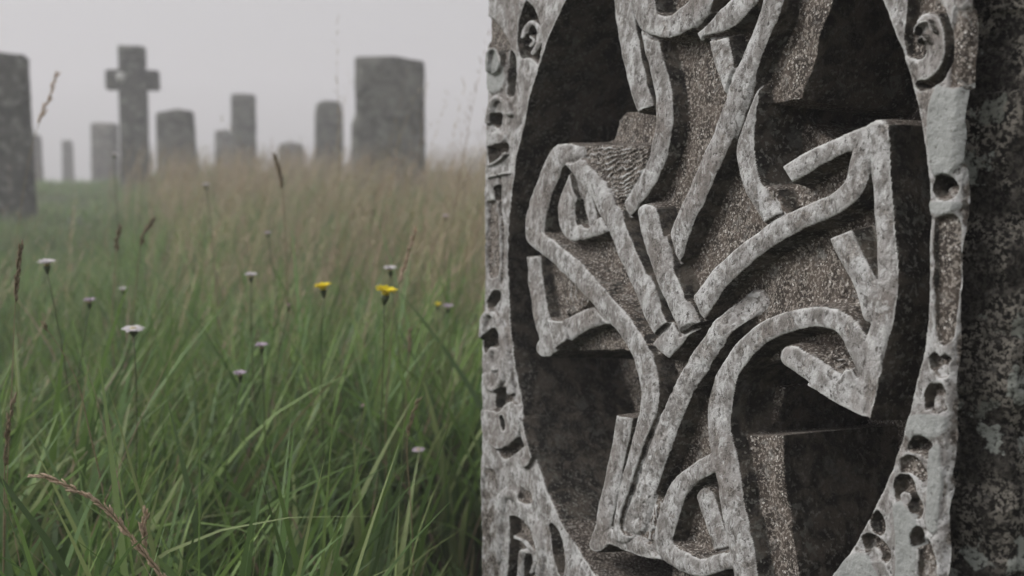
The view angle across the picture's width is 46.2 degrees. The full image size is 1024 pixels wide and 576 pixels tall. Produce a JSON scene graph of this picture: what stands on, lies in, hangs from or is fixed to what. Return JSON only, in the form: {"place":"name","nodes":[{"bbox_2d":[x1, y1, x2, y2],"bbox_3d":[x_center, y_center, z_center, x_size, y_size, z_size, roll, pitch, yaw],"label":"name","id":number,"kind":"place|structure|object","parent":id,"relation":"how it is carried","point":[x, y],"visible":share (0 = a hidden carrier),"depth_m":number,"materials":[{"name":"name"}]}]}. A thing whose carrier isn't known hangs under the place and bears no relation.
{"place":"outdoors","nodes":[
{"label":"outdoors","id":0,"kind":"place"},
{"bbox_2d":[0,158,485,575],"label":"ground","id":1,"kind":"structure","parent":0,"point":[79,218],"depth_m":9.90,"materials":[{"name":"green plant"}]},
{"bbox_2d":[3,392,16,573],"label":"seed stalk","id":2,"kind":"object","parent":1,"relation":"on","point":[7,430],"visible":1,"depth_m":1.07,"materials":[{"name":"plant"}]},
{"bbox_2d":[4,239,23,570],"bbox_3d":[-0.490,0.240,1.179,0.040,0.576,0.018,3,6,28],"label":"seed stalk","id":3,"kind":"object","parent":1,"relation":"on","point":[18,271],"visible":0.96,"depth_m":1.15,"materials":[{"name":"plant"}]},
{"bbox_2d":[0,52,37,224],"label":"gravestone","id":4,"kind":"object","parent":1,"relation":"on","point":[16,134],"visible":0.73,"depth_m":8.87,"materials":[{"name":"stone"}]},
{"bbox_2d":[16,70,59,396],"bbox_3d":[-0.910,0.006,2.312,0.107,0.842,0.020,1,5,10],"label":"seed stalk","id":5,"kind":"object","parent":1,"relation":"on","point":[42,114],"visible":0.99,"depth_m":2.28,"materials":[{"name":"plant"}]},
{"bbox_2d":[33,135,43,182],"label":"gravestone","id":6,"kind":"object","parent":1,"relation":"on","point":[37,144],"visible":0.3,"depth_m":20.81,"materials":[{"name":"stone"}]},
{"bbox_2d":[40,258,79,482],"bbox_3d":[-0.565,0.226,1.512,0.066,0.525,0.023,4,6,35],"label":"wildflower","id":7,"kind":"object","parent":1,"relation":"on","point":[46,263],"visible":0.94,"depth_m":1.51,"materials":[{"name":"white plant"}]},
{"bbox_2d":[61,140,74,181],"bbox_3d":[-9.939,-2.665,26.869,0.248,1.294,0.214,-1,5,-8],"label":"gravestone","id":8,"kind":"object","parent":1,"relation":"on","point":[67,160],"visible":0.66,"depth_m":26.77,"materials":[{"name":"stone"}]},
{"bbox_2d":[40,321,115,558],"bbox_3d":[-0.416,0.279,1.181,0.078,0.497,0.020,-1,5,-15],"label":"seed stalk","id":9,"kind":"object","parent":1,"relation":"on","point":[44,327],"visible":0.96,"depth_m":1.17,"materials":[{"name":"plant"}]},
{"bbox_2d":[68,298,95,484],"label":"wildflower","id":10,"kind":"object","parent":1,"relation":"on","point":[89,302],"visible":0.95,"depth_m":1.61,"materials":[{"name":"green plant"}]},
{"bbox_2d":[28,473,166,575],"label":"seed stalk","id":11,"kind":"object","parent":1,"relation":"on","point":[126,532],"visible":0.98,"depth_m":0.97,"materials":[{"name":"plant"}]},
{"bbox_2d":[91,122,119,182],"bbox_3d":[-6.743,-2.075,19.901,0.419,1.321,0.232,1,4,6],"label":"gravestone","id":12,"kind":"object","parent":1,"relation":"on","point":[104,137],"visible":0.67,"depth_m":19.78,"materials":[{"name":"stone"}]},
{"bbox_2d":[112,152,120,317],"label":"wildflower","id":13,"kind":"object","parent":1,"relation":"on","point":[114,155],"visible":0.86,"depth_m":2.80,"materials":[{"name":"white plant"}]},
{"bbox_2d":[111,223,122,419],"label":"seed stalk","id":14,"kind":"object","parent":1,"relation":"on","point":[118,234],"visible":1,"depth_m":1.91,"materials":[{"name":"plant"}]},
{"bbox_2d":[119,287,131,428],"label":"wildflower","id":15,"kind":"object","parent":1,"relation":"on","point":[123,289],"visible":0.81,"depth_m":2.12,"materials":[{"name":"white plant"}]},
{"bbox_2d":[105,45,160,191],"bbox_3d":[-4.373,-1.785,13.890,0.594,2.002,0.271,-1,5,-9],"label":"stone cross","id":16,"kind":"object","parent":1,"relation":"on","point":[132,80],"visible":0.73,"depth_m":13.76,"materials":[{"name":"stone"}]},
{"bbox_2d":[122,325,144,551],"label":"wildflower","id":17,"kind":"object","parent":1,"relation":"on","point":[133,330],"visible":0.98,"depth_m":1.36,"materials":[{"name":"white plant"}]},
{"bbox_2d":[131,216,155,445],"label":"seed stalk","id":18,"kind":"object","parent":1,"relation":"on","point":[149,225],"visible":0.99,"depth_m":1.90,"materials":[{"name":"plant"}]},
{"bbox_2d":[156,109,198,187],"bbox_3d":[-3.591,-1.302,12.944,0.458,1.242,0.176,-1,4,-5],"label":"gravestone","id":19,"kind":"object","parent":1,"relation":"on","point":[177,126],"visible":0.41,"depth_m":12.84,"materials":[{"name":"grey stone"}]},
{"bbox_2d":[203,183,217,333],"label":"wildflower","id":20,"kind":"object","parent":1,"relation":"on","point":[206,185],"visible":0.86,"depth_m":2.60,"materials":[{"name":"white plant"}]},
{"bbox_2d":[214,129,231,174],"bbox_3d":[-4.781,-2.004,19.906,0.284,1.235,0.212,-1,4,0],"label":"gravestone","id":21,"kind":"object","parent":1,"relation":"on","point":[221,136],"visible":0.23,"depth_m":19.78,"materials":[{"name":"stone"}]},
{"bbox_2d":[217,370,245,569],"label":"wildflower","id":22,"kind":"object","parent":1,"relation":"on","point":[239,373],"visible":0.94,"depth_m":1.48,"materials":[{"name":"green plant"}]},
{"bbox_2d":[231,93,256,172],"bbox_3d":[-3.550,-1.801,15.908,0.339,1.529,0.234,0,5,-10],"label":"gravestone","id":23,"kind":"object","parent":1,"relation":"on","point":[243,115],"visible":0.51,"depth_m":15.77,"materials":[{"name":"grey stone"}]},
{"bbox_2d":[245,272,265,514],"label":"wildflower","id":24,"kind":"object","parent":1,"relation":"on","point":[250,275],"visible":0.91,"depth_m":1.72,"materials":[{"name":"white plant"}]},
{"bbox_2d":[255,342,267,575],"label":"wildflower","id":25,"kind":"object","parent":1,"relation":"on","point":[261,346],"visible":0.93,"depth_m":1.52,"materials":[{"name":"green plant"}]},
{"bbox_2d":[265,231,281,368],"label":"wildflower","id":26,"kind":"object","parent":1,"relation":"on","point":[268,232],"visible":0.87,"depth_m":2.31,"materials":[{"name":"green plant"}]},
{"bbox_2d":[259,303,290,529],"bbox_3d":[-0.341,0.246,1.717,0.058,0.449,0.010,-3,6,-26],"label":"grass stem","id":27,"kind":"object","parent":1,"relation":"on","point":[288,305],"visible":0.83,"depth_m":1.71,"materials":[{"name":"green plant"}]},
{"bbox_2d":[272,152,291,440],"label":"seed stalk","id":28,"kind":"object","parent":1,"relation":"on","point":[278,167],"visible":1,"depth_m":2.00,"materials":[{"name":"plant"}]},
{"bbox_2d":[278,142,303,172],"bbox_3d":[-3.475,-1.794,18.919,0.392,1.002,0.215,0,4,0],"label":"gravestone","id":29,"kind":"object","parent":1,"relation":"on","point":[292,145],"visible":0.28,"depth_m":18.79,"materials":[{"name":"stone"}]},
{"bbox_2d":[314,282,331,503],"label":"wildflower","id":30,"kind":"object","parent":1,"relation":"on","point":[322,286],"visible":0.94,"depth_m":1.62,"materials":[{"name":"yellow plant"}]},
{"bbox_2d":[314,100,343,176],"bbox_3d":[-2.199,-1.551,14.419,0.347,1.390,0.212,0,5,-12],"label":"gravestone","id":31,"kind":"object","parent":1,"relation":"on","point":[328,116],"visible":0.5,"depth_m":14.29,"materials":[{"name":"grey stone"}]},
{"bbox_2d":[345,404,363,570],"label":"wildflower","id":32,"kind":"object","parent":1,"relation":"on","point":[362,407],"visible":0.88,"depth_m":1.52,"materials":[{"name":"green plant"}]},
{"bbox_2d":[372,285,397,551],"bbox_3d":[-0.162,0.244,1.475,0.050,0.496,0.029,0,5,0],"label":"wildflower","id":33,"kind":"object","parent":1,"relation":"on","point":[386,290],"visible":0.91,"depth_m":1.46,"materials":[{"name":"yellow plant"}]},
{"bbox_2d":[351,56,425,205],"bbox_3d":[-1.019,-1.098,9.940,0.616,1.613,0.216,-1,5,-4],"label":"gravestone","id":34,"kind":"object","parent":1,"relation":"on","point":[380,87],"visible":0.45,"depth_m":9.81,"materials":[{"name":"grey stone"}]},
{"bbox_2d":[383,265,410,492],"bbox_3d":[-0.174,0.212,1.839,0.022,0.495,0.057,3,6,32],"label":"wildflower","id":35,"kind":"object","parent":1,"relation":"on","point":[390,270],"visible":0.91,"depth_m":1.82,"materials":[{"name":"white plant"}]},
{"bbox_2d":[385,226,416,561],"bbox_3d":[-0.153,0.202,1.627,0.052,0.573,0.019,2,5,21],"label":"seed stalk","id":36,"kind":"object","parent":1,"relation":"on","point":[412,238],"visible":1,"depth_m":1.61,"materials":[{"name":"plant"}]},
{"bbox_2d":[404,325,411,575],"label":"seed stalk","id":37,"kind":"object","parent":1,"relation":"on","point":[409,340],"visible":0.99,"depth_m":1.72,"materials":[{"name":"plant"}]},
{"bbox_2d":[406,396,422,575],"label":"seed stalk","id":38,"kind":"object","parent":1,"relation":"on","point":[412,415],"visible":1,"depth_m":1.27,"materials":[{"name":"plant"}]},
{"bbox_2d":[412,447,445,575],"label":"wildflower","id":39,"kind":"object","parent":1,"relation":"on","point":[416,449],"visible":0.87,"depth_m":1.63,"materials":[{"name":"green plant"}]},
{"bbox_2d":[433,302,447,424],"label":"wildflower","id":40,"kind":"object","parent":1,"relation":"on","point":[437,304],"visible":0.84,"depth_m":2.02,"materials":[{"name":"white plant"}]},
{"bbox_2d":[441,214,448,352],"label":"wildflower","id":41,"kind":"object","parent":1,"relation":"on","point":[445,251],"visible":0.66,"depth_m":2.60,"materials":[{"name":"green plant"}]},
{"bbox_2d":[444,303,463,469],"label":"wildflower","id":42,"kind":"object","parent":1,"relation":"on","point":[447,306],"visible":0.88,"depth_m":1.92,"materials":[{"name":"green plant"}]},
{"bbox_2d":[479,0,1023,575],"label":"carved cross slab","id":43,"kind":"structure","parent":1,"relation":"on","point":[755,290],"depth_m":0.90,"materials":[{"name":"stone"}]},
{"bbox_2d":[0,16,489,460],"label":"dry grass","id":44,"kind":"structure","parent":0,"point":[457,185],"depth_m":4.49,"materials":[{"name":"plant"}]},
{"bbox_2d":[0,0,491,184],"label":"sky","id":45,"kind":"structure","parent":0,"point":[282,53],"materials":[{"name":"grey"}]}
]}

